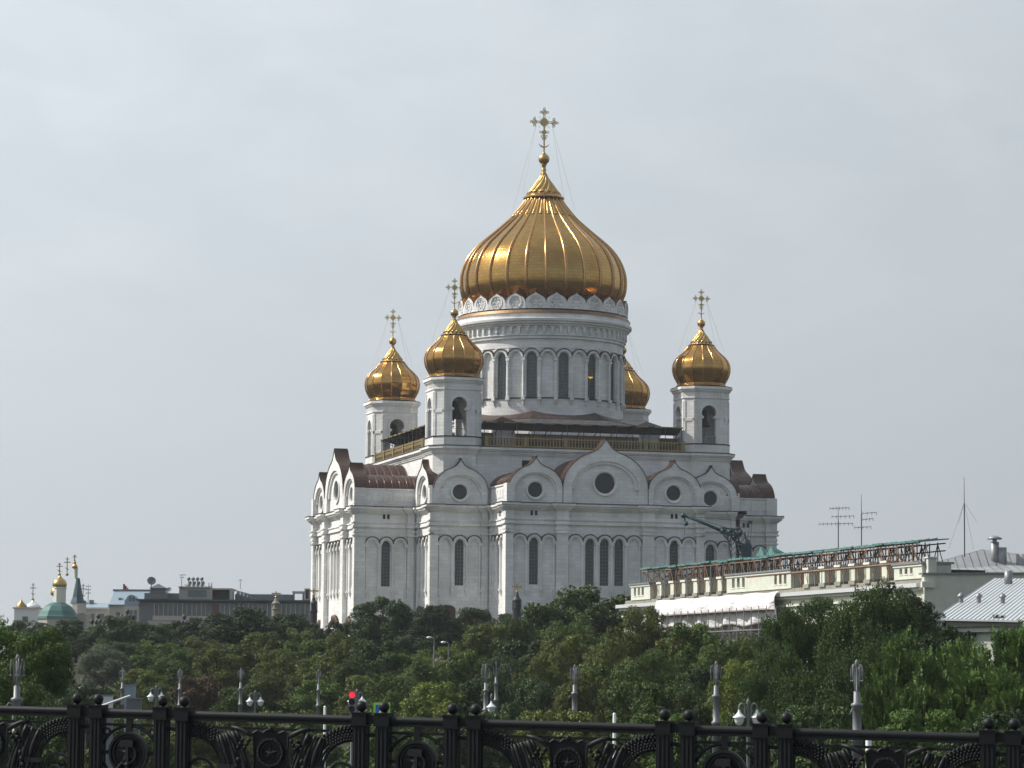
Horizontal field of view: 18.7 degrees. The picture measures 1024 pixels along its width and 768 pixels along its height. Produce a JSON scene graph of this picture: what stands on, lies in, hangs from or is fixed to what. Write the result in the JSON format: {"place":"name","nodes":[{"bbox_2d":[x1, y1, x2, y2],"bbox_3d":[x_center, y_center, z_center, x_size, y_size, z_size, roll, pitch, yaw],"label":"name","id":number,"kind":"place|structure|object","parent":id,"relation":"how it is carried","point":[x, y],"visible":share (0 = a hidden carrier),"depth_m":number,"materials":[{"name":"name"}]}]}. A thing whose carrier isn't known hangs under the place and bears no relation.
{"place":"outdoors","nodes":[
{"label":"outdoors","id":0,"kind":"place"},
{"bbox_2d":[37,555,90,662],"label":"green roofed church","id":1,"kind":"structure","parent":0,"point":[55,610],"depth_m":653.93,"materials":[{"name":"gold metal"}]},
{"bbox_2d":[47,663,598,767],"bbox_3d":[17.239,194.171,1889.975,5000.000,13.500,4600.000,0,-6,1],"label":"ground","id":2,"kind":"structure","parent":0,"point":[78,676],"depth_m":326.15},
{"bbox_2d":[0,615,42,699],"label":"broadleaf tree","id":3,"kind":"object","parent":2,"relation":"on","point":[8,640],"visible":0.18,"depth_m":176.95,"materials":[{"name":"green plant"}]},
{"bbox_2d":[13,583,42,629],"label":"church","id":4,"kind":"structure","parent":2,"relation":"on","point":[31,610],"depth_m":719.38,"materials":[{"name":"white paint"}]},
{"bbox_2d":[0,658,61,738],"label":"broadleaf tree","id":5,"kind":"object","parent":2,"relation":"on","point":[28,692],"visible":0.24,"depth_m":166.64,"materials":[{"name":"green plant"}]},
{"bbox_2d":[4,715,67,767],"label":"bush","id":6,"kind":"object","parent":2,"relation":"on","point":[58,743],"visible":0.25,"depth_m":118.49,"materials":[{"name":"green plant"}]},
{"bbox_2d":[9,626,75,701],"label":"broadleaf tree","id":7,"kind":"object","parent":2,"relation":"on","point":[49,663],"visible":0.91,"depth_m":172.75,"materials":[{"name":"green plant"}]},
{"bbox_2d":[33,619,91,652],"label":"broadleaf tree","id":8,"kind":"object","parent":2,"relation":"on","point":[72,628],"visible":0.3,"depth_m":427.72,"materials":[{"name":"green plant"}]},
{"bbox_2d":[65,632,102,659],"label":"broadleaf tree","id":9,"kind":"object","parent":2,"relation":"on","point":[81,646],"visible":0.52,"depth_m":417.64,"materials":[{"name":"green plant"}]},
{"bbox_2d":[56,683,118,747],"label":"broadleaf tree","id":10,"kind":"object","parent":2,"relation":"on","point":[85,690],"visible":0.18,"depth_m":298.13,"materials":[{"name":"green plant"}]},
{"bbox_2d":[74,644,130,688],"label":"broadleaf tree","id":11,"kind":"object","parent":2,"relation":"on","point":[101,674],"visible":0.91,"depth_m":357.82,"materials":[{"name":"plant"}]},
{"bbox_2d":[87,615,147,653],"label":"broadleaf tree","id":12,"kind":"object","parent":2,"relation":"on","point":[118,626],"visible":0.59,"depth_m":408.17,"materials":[{"name":"green plant"}]},
{"bbox_2d":[108,584,149,621],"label":"blue roofed house","id":13,"kind":"structure","parent":2,"relation":"on","point":[123,599],"depth_m":689.35,"materials":[{"name":"white metal"}]},
{"bbox_2d":[84,718,192,767],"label":"bush","id":14,"kind":"object","parent":2,"relation":"on","point":[150,745],"visible":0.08,"depth_m":226.91,"materials":[{"name":"green plant"}]},
{"bbox_2d":[114,668,171,693],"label":"broadleaf tree","id":15,"kind":"object","parent":2,"relation":"on","point":[148,679],"visible":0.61,"depth_m":347.82,"materials":[{"name":"green plant"}]},
{"bbox_2d":[123,621,173,653],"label":"broadleaf tree","id":16,"kind":"object","parent":2,"relation":"on","point":[156,635],"visible":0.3,"depth_m":418.27,"materials":[{"name":"green plant"}]},
{"bbox_2d":[128,639,184,671],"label":"broadleaf tree","id":17,"kind":"object","parent":2,"relation":"on","point":[144,661],"visible":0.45,"depth_m":387.48,"materials":[{"name":"green plant"}]},
{"bbox_2d":[145,649,201,690],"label":"broadleaf tree","id":18,"kind":"object","parent":2,"relation":"on","point":[169,668],"visible":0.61,"depth_m":352.57,"materials":[{"name":"green plant"}]},
{"bbox_2d":[168,675,223,721],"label":"broadleaf tree","id":19,"kind":"object","parent":2,"relation":"on","point":[206,685],"visible":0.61,"depth_m":317.69,"materials":[{"name":"brown plant"}]},
{"bbox_2d":[179,617,223,646],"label":"broadleaf tree","id":20,"kind":"object","parent":2,"relation":"on","point":[192,623],"visible":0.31,"depth_m":423.39,"materials":[{"name":"green plant"}]},
{"bbox_2d":[170,721,252,767],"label":"bush","id":21,"kind":"object","parent":2,"relation":"on","point":[201,748],"visible":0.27,"depth_m":237.33,"materials":[{"name":"green plant"}]},
{"bbox_2d":[191,648,253,695],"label":"broadleaf tree","id":22,"kind":"object","parent":2,"relation":"on","point":[226,675],"visible":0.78,"depth_m":347.95,"materials":[{"name":"green plant"}]},
{"bbox_2d":[136,577,310,626],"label":"grey office building","id":23,"kind":"structure","parent":2,"relation":"on","point":[195,601],"depth_m":679.15,"materials":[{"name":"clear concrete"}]},
{"bbox_2d":[209,683,269,730],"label":"broadleaf tree","id":24,"kind":"object","parent":2,"relation":"on","point":[228,698],"visible":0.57,"depth_m":312.51,"materials":[{"name":"green plant"}]},
{"bbox_2d":[198,606,282,650],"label":"broadleaf tree","id":25,"kind":"object","parent":2,"relation":"on","point":[226,629],"visible":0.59,"depth_m":411.94,"materials":[{"name":"green plant"}]},
{"bbox_2d":[227,631,287,682],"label":"broadleaf tree","id":26,"kind":"object","parent":2,"relation":"on","point":[260,640],"visible":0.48,"depth_m":362.65,"materials":[{"name":"green plant"}]},
{"bbox_2d":[246,648,302,692],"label":"broadleaf tree","id":27,"kind":"object","parent":2,"relation":"on","point":[280,658],"visible":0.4,"depth_m":337.80,"materials":[{"name":"green plant"}]},
{"bbox_2d":[248,668,313,725],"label":"broadleaf tree","id":28,"kind":"object","parent":2,"relation":"on","point":[268,684],"visible":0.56,"depth_m":317.24,"materials":[{"name":"green plant"}]},
{"bbox_2d":[270,612,317,642],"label":"broadleaf tree","id":29,"kind":"object","parent":2,"relation":"on","point":[294,620],"visible":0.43,"depth_m":417.83,"materials":[{"name":"green plant"}]},
{"bbox_2d":[242,709,349,767],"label":"bush","id":30,"kind":"object","parent":2,"relation":"on","point":[335,754],"visible":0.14,"depth_m":247.22,"materials":[{"name":"green plant"}]},
{"bbox_2d":[275,638,328,667],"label":"broadleaf tree","id":31,"kind":"object","parent":2,"relation":"on","point":[308,649],"visible":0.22,"depth_m":353.19,"materials":[{"name":"green plant"}]},
{"bbox_2d":[282,679,346,726],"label":"broadleaf tree","id":32,"kind":"object","parent":2,"relation":"on","point":[303,699],"visible":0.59,"depth_m":312.35,"materials":[{"name":"green plant"}]},
{"bbox_2d":[284,655,345,698],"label":"broadleaf tree","id":33,"kind":"object","parent":2,"relation":"on","point":[326,665],"visible":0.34,"depth_m":332.20,"materials":[{"name":"green plant"}]},
{"bbox_2d":[313,628,360,668],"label":"broadleaf tree","id":34,"kind":"object","parent":2,"relation":"on","point":[339,650],"visible":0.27,"depth_m":347.37,"materials":[{"name":"green plant"}]},
{"bbox_2d":[327,652,390,693],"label":"broadleaf tree","id":35,"kind":"object","parent":2,"relation":"on","point":[349,668],"visible":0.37,"depth_m":327.64,"materials":[{"name":"green plant"}]},
{"bbox_2d":[332,675,389,726],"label":"broadleaf tree","id":36,"kind":"object","parent":2,"relation":"on","point":[355,682],"visible":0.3,"depth_m":307.10,"materials":[{"name":"green plant"}]},
{"bbox_2d":[347,638,403,691],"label":"broadleaf tree","id":37,"kind":"object","parent":2,"relation":"on","point":[368,648],"visible":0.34,"depth_m":342.94,"materials":[{"name":"green plant"}]},
{"bbox_2d":[327,708,433,767],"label":"bush","id":38,"kind":"object","parent":2,"relation":"on","point":[372,750],"visible":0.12,"depth_m":226.70,"materials":[{"name":"green plant"}]},
{"bbox_2d":[349,596,416,649],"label":"broadleaf tree","id":39,"kind":"object","parent":2,"relation":"on","point":[378,630],"visible":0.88,"depth_m":446.67,"materials":[{"name":"green plant"}]},
{"bbox_2d":[361,672,427,740],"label":"broadleaf tree","id":40,"kind":"object","parent":2,"relation":"on","point":[393,697],"visible":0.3,"depth_m":298.19,"materials":[{"name":"green plant"}]},
{"bbox_2d":[381,635,436,664],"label":"broadleaf tree","id":41,"kind":"object","parent":2,"relation":"on","point":[407,646],"visible":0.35,"depth_m":387.38,"materials":[{"name":"green plant"}]},
{"bbox_2d":[393,655,456,708],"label":"broadleaf tree","id":42,"kind":"object","parent":2,"relation":"on","point":[420,671],"visible":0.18,"depth_m":308.02,"materials":[{"name":"green plant"}]},
{"bbox_2d":[397,681,468,737],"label":"broadleaf tree","id":43,"kind":"object","parent":2,"relation":"on","point":[412,706],"visible":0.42,"depth_m":287.30,"materials":[{"name":"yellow plant"}]},
{"bbox_2d":[404,604,461,662],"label":"broadleaf tree","id":44,"kind":"object","parent":2,"relation":"on","point":[428,619],"visible":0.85,"depth_m":442.11,"materials":[{"name":"green plant"}]},
{"bbox_2d":[404,646,485,680],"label":"broadleaf tree","id":45,"kind":"object","parent":2,"relation":"on","point":[442,652],"visible":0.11,"depth_m":337.49,"materials":[{"name":"green plant"}]},
{"bbox_2d":[438,650,490,706],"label":"broadleaf tree","id":46,"kind":"object","parent":2,"relation":"on","point":[457,666],"visible":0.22,"depth_m":327.28,"materials":[{"name":"green plant"}]},
{"bbox_2d":[424,711,516,767],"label":"bush","id":47,"kind":"object","parent":2,"relation":"on","point":[490,758],"visible":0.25,"depth_m":218.00,"materials":[{"name":"green plant"}]},
{"bbox_2d":[450,607,494,643],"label":"broadleaf tree","id":48,"kind":"object","parent":2,"relation":"on","point":[466,616],"visible":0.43,"depth_m":443.01,"materials":[{"name":"green plant"}]},
{"bbox_2d":[451,623,509,673],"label":"broadleaf tree","id":49,"kind":"object","parent":2,"relation":"on","point":[475,640],"visible":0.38,"depth_m":362.97,"materials":[{"name":"green plant"}]},
{"bbox_2d":[456,670,520,733],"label":"broadleaf tree","id":50,"kind":"object","parent":2,"relation":"on","point":[471,690],"visible":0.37,"depth_m":287.50,"materials":[{"name":"green plant"}]},
{"bbox_2d":[472,655,534,703],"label":"broadleaf tree","id":51,"kind":"object","parent":2,"relation":"on","point":[505,671],"visible":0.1,"depth_m":307.97,"materials":[{"name":"green plant"}]},
{"bbox_2d":[489,613,537,648],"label":"broadleaf tree","id":52,"kind":"object","parent":2,"relation":"on","point":[512,627],"visible":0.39,"depth_m":368.17,"materials":[{"name":"green plant"}]},
{"bbox_2d":[492,638,544,679],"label":"broadleaf tree","id":53,"kind":"object","parent":2,"relation":"on","point":[522,652],"visible":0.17,"depth_m":327.95,"materials":[{"name":"green plant"}]},
{"bbox_2d":[500,676,564,751],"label":"broadleaf tree","id":54,"kind":"object","parent":2,"relation":"on","point":[533,692],"visible":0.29,"depth_m":277.41,"materials":[{"name":"green plant"}]},
{"bbox_2d":[511,652,577,710],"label":"broadleaf tree","id":55,"kind":"object","parent":2,"relation":"on","point":[551,672],"visible":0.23,"depth_m":297.33,"materials":[{"name":"green plant"}]},
{"bbox_2d":[514,602,593,648],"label":"broadleaf tree","id":56,"kind":"object","parent":2,"relation":"on","point":[538,615],"visible":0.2,"depth_m":372.20,"materials":[{"name":"green plant"}]},
{"bbox_2d":[509,708,608,767],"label":"bush","id":57,"kind":"object","parent":2,"relation":"on","point":[573,715],"visible":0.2,"depth_m":208.23,"materials":[{"name":"green plant"}]},
{"bbox_2d":[539,633,589,676],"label":"broadleaf tree","id":58,"kind":"object","parent":2,"relation":"on","point":[569,647],"visible":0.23,"depth_m":317.85,"materials":[{"name":"green plant"}]},
{"bbox_2d":[538,611,604,665],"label":"broadleaf tree","id":59,"kind":"object","parent":2,"relation":"on","point":[582,627],"visible":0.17,"depth_m":348.03,"materials":[{"name":"green plant"}]},
{"bbox_2d":[536,584,630,658],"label":"broadleaf tree","id":60,"kind":"object","parent":2,"relation":"on","point":[585,600],"visible":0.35,"depth_m":376.31,"materials":[{"name":"green plant"}]},
{"bbox_2d":[545,665,625,734],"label":"broadleaf tree","id":61,"kind":"object","parent":2,"relation":"on","point":[586,696],"visible":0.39,"depth_m":267.27,"materials":[{"name":"green plant"}]},
{"bbox_2d":[577,661,632,711],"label":"broadleaf tree","id":62,"kind":"object","parent":2,"relation":"on","point":[601,669],"visible":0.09,"depth_m":278.23,"materials":[{"name":"green plant"}]},
{"bbox_2d":[579,635,640,677],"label":"broadleaf tree","id":63,"kind":"object","parent":2,"relation":"on","point":[616,654],"visible":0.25,"depth_m":288.37,"materials":[{"name":"green plant"}]},
{"bbox_2d":[600,681,678,753],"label":"broadleaf tree","id":64,"kind":"object","parent":2,"relation":"on","point":[617,694],"visible":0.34,"depth_m":238.23,"materials":[{"name":"green plant"}]},
{"bbox_2d":[604,605,675,676],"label":"broadleaf tree","id":65,"kind":"object","parent":2,"relation":"on","point":[650,634],"visible":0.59,"depth_m":307.14,"materials":[{"name":"green plant"}]},
{"bbox_2d":[613,648,692,710],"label":"broadleaf tree","id":66,"kind":"object","parent":2,"relation":"on","point":[651,660],"visible":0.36,"depth_m":262.99,"materials":[{"name":"green plant"}]},
{"bbox_2d":[609,711,700,767],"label":"bush","id":67,"kind":"object","parent":2,"relation":"on","point":[647,760],"visible":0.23,"depth_m":187.70,"materials":[{"name":"green plant"}]},
{"bbox_2d":[653,637,700,676],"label":"broadleaf tree","id":68,"kind":"object","parent":2,"relation":"on","point":[674,645],"visible":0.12,"depth_m":271.89,"materials":[{"name":"green plant"}]},
{"bbox_2d":[650,683,712,752],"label":"broadleaf tree","id":69,"kind":"object","parent":2,"relation":"on","point":[681,695],"visible":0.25,"depth_m":237.56,"materials":[{"name":"green plant"}]},
{"bbox_2d":[659,621,722,673],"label":"broadleaf tree","id":70,"kind":"object","parent":2,"relation":"on","point":[695,637],"visible":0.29,"depth_m":272.78,"materials":[{"name":"green plant"}]},
{"bbox_2d":[677,664,734,740],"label":"broadleaf tree","id":71,"kind":"object","parent":2,"relation":"on","point":[701,676],"visible":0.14,"depth_m":242.39,"materials":[{"name":"green plant"}]},
{"bbox_2d":[681,635,744,688],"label":"broadleaf tree","id":72,"kind":"object","parent":2,"relation":"on","point":[709,656],"visible":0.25,"depth_m":260.32,"materials":[{"name":"green plant"}]},
{"bbox_2d":[707,661,721,752],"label":"street lamp","id":73,"kind":"object","parent":2,"relation":"on","point":[715,699],"visible":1,"depth_m":176.82,"materials":[{"name":"metal"}]},
{"bbox_2d":[654,606,776,740],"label":"netted scaffold","id":74,"kind":"object","parent":2,"relation":"on","point":[756,629],"visible":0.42,"depth_m":298.31,"materials":[{"name":"fabric"}]},
{"bbox_2d":[654,591,777,629],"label":"tarpaulin","id":75,"kind":"object","parent":74,"relation":"on","point":[727,602],"visible":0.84,"depth_m":302.11,"materials":[{"name":"white"}]},
{"bbox_2d":[705,659,755,725],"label":"broadleaf tree","id":76,"kind":"object","parent":2,"relation":"on","point":[728,697],"visible":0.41,"depth_m":227.62,"materials":[{"name":"green plant"}]},
{"bbox_2d":[697,707,777,767],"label":"bush","id":77,"kind":"object","parent":2,"relation":"on","point":[704,756],"visible":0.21,"depth_m":177.82,"materials":[{"name":"green plant"}]},
{"bbox_2d":[734,639,814,744],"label":"birch tree","id":78,"kind":"object","parent":2,"relation":"on","point":[761,693],"visible":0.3,"depth_m":188.00,"materials":[{"name":"green plant"}]},
{"bbox_2d":[750,605,817,679],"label":"birch tree","id":79,"kind":"object","parent":2,"relation":"on","point":[771,629],"visible":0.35,"depth_m":197.66,"materials":[{"name":"green plant"}]},
{"bbox_2d":[767,601,829,683],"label":"birch tree","id":80,"kind":"object","parent":2,"relation":"on","point":[808,628],"visible":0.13,"depth_m":197.45,"materials":[{"name":"green plant"}]},
{"bbox_2d":[771,704,865,767],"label":"bush","id":81,"kind":"object","parent":2,"relation":"on","point":[812,716],"visible":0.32,"depth_m":168.28,"materials":[{"name":"green plant"}]},
{"bbox_2d":[615,557,1023,740],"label":"cream house","id":82,"kind":"structure","parent":2,"relation":"on","point":[940,586],"depth_m":280.02,"materials":[{"name":"beige paint"}]},
{"bbox_2d":[640,538,948,597],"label":"roof scaffold","id":83,"kind":"object","parent":82,"relation":"on","point":[774,553],"visible":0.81,"depth_m":289.11,"materials":[{"name":"orange metal"}]},
{"bbox_2d":[766,645,872,744],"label":"birch tree","id":84,"kind":"object","parent":2,"relation":"on","point":[839,695],"visible":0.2,"depth_m":183.10,"materials":[{"name":"green plant"}]},
{"bbox_2d":[790,595,851,641],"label":"broadleaf tree","id":85,"kind":"object","parent":2,"relation":"on","point":[807,607],"visible":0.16,"depth_m":200.88,"materials":[{"name":"green plant"}]},
{"bbox_2d":[803,601,861,689],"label":"birch tree","id":86,"kind":"object","parent":2,"relation":"on","point":[823,646],"visible":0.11,"depth_m":194.49,"materials":[{"name":"green plant"}]},
{"bbox_2d":[850,659,862,767],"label":"street lamp","id":87,"kind":"object","parent":2,"relation":"on","point":[856,705],"visible":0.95,"depth_m":137.01,"materials":[{"name":"metal"}]},
{"bbox_2d":[814,583,924,700],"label":"birch tree","id":88,"kind":"object","parent":2,"relation":"on","point":[856,622],"visible":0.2,"depth_m":193.19,"materials":[{"name":"green plant"}]},
{"bbox_2d":[851,637,891,696],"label":"birch tree","id":89,"kind":"object","parent":2,"relation":"on","point":[871,655],"visible":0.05,"depth_m":186.63,"materials":[{"name":"green plant"}]},
{"bbox_2d":[846,666,942,751],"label":"ash tree","id":90,"kind":"object","parent":2,"relation":"on","point":[881,700],"visible":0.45,"depth_m":157.95,"materials":[{"name":"green plant"}]},
{"bbox_2d":[854,576,937,641],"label":"broadleaf tree","id":91,"kind":"object","parent":2,"relation":"on","point":[909,603],"visible":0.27,"depth_m":195.52,"materials":[{"name":"green plant"}]},
{"bbox_2d":[863,625,950,698],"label":"ash tree","id":92,"kind":"object","parent":2,"relation":"on","point":[898,653],"visible":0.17,"depth_m":170.20,"materials":[{"name":"green plant"}]},
{"bbox_2d":[861,707,963,767],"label":"bush","id":93,"kind":"object","parent":2,"relation":"on","point":[948,721],"visible":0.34,"depth_m":128.38,"materials":[{"name":"green plant"}]},
{"bbox_2d":[904,643,1023,751],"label":"ash tree","id":94,"kind":"object","parent":2,"relation":"on","point":[969,683],"visible":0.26,"depth_m":163.73,"materials":[{"name":"green plant"}]},
{"bbox_2d":[932,619,1023,692],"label":"ash tree","id":95,"kind":"object","parent":2,"relation":"on","point":[1008,647],"visible":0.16,"depth_m":167.66,"materials":[{"name":"green plant"}]},
{"bbox_2d":[935,571,1023,666],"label":"metal roof house","id":96,"kind":"structure","parent":2,"relation":"on","point":[1004,596],"depth_m":210.33,"materials":[{"name":"metal"}]},
{"bbox_2d":[938,536,1023,571],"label":"hipped roof house","id":97,"kind":"structure","parent":2,"relation":"on","point":[995,558],"depth_m":296.86,"materials":[{"name":"grey metal"}]},
{"bbox_2d":[938,707,1023,767],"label":"bush","id":98,"kind":"object","parent":2,"relation":"on","point":[999,718],"visible":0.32,"depth_m":123.54,"materials":[{"name":"green plant"}]},
{"bbox_2d":[961,662,1023,732],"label":"ash tree","id":99,"kind":"object","parent":2,"relation":"on","point":[1004,692],"visible":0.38,"depth_m":158.15,"materials":[{"name":"green plant"}]},
{"bbox_2d":[0,0,1023,652],"label":"sky","id":100,"kind":"structure","parent":0,"point":[214,214],"materials":[{"name":"grey"}]},
{"bbox_2d":[305,107,783,664],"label":"cathedral","id":101,"kind":"structure","parent":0,"point":[545,465],"depth_m":541.44,"materials":[{"name":"stone"}]},
{"bbox_2d":[681,513,751,572],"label":"crane","id":102,"kind":"object","parent":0,"point":[746,549],"visible":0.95,"depth_m":379.53,"materials":[{"name":"paint"}]},
{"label":"bridge pavement","id":103,"kind":"structure","parent":0,"visible":0},
{"bbox_2d":[0,693,1023,767],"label":"bridge railing","id":104,"kind":"object","parent":103,"relation":"on","point":[129,748],"visible":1,"depth_m":40.12,"materials":[{"name":"metal"}]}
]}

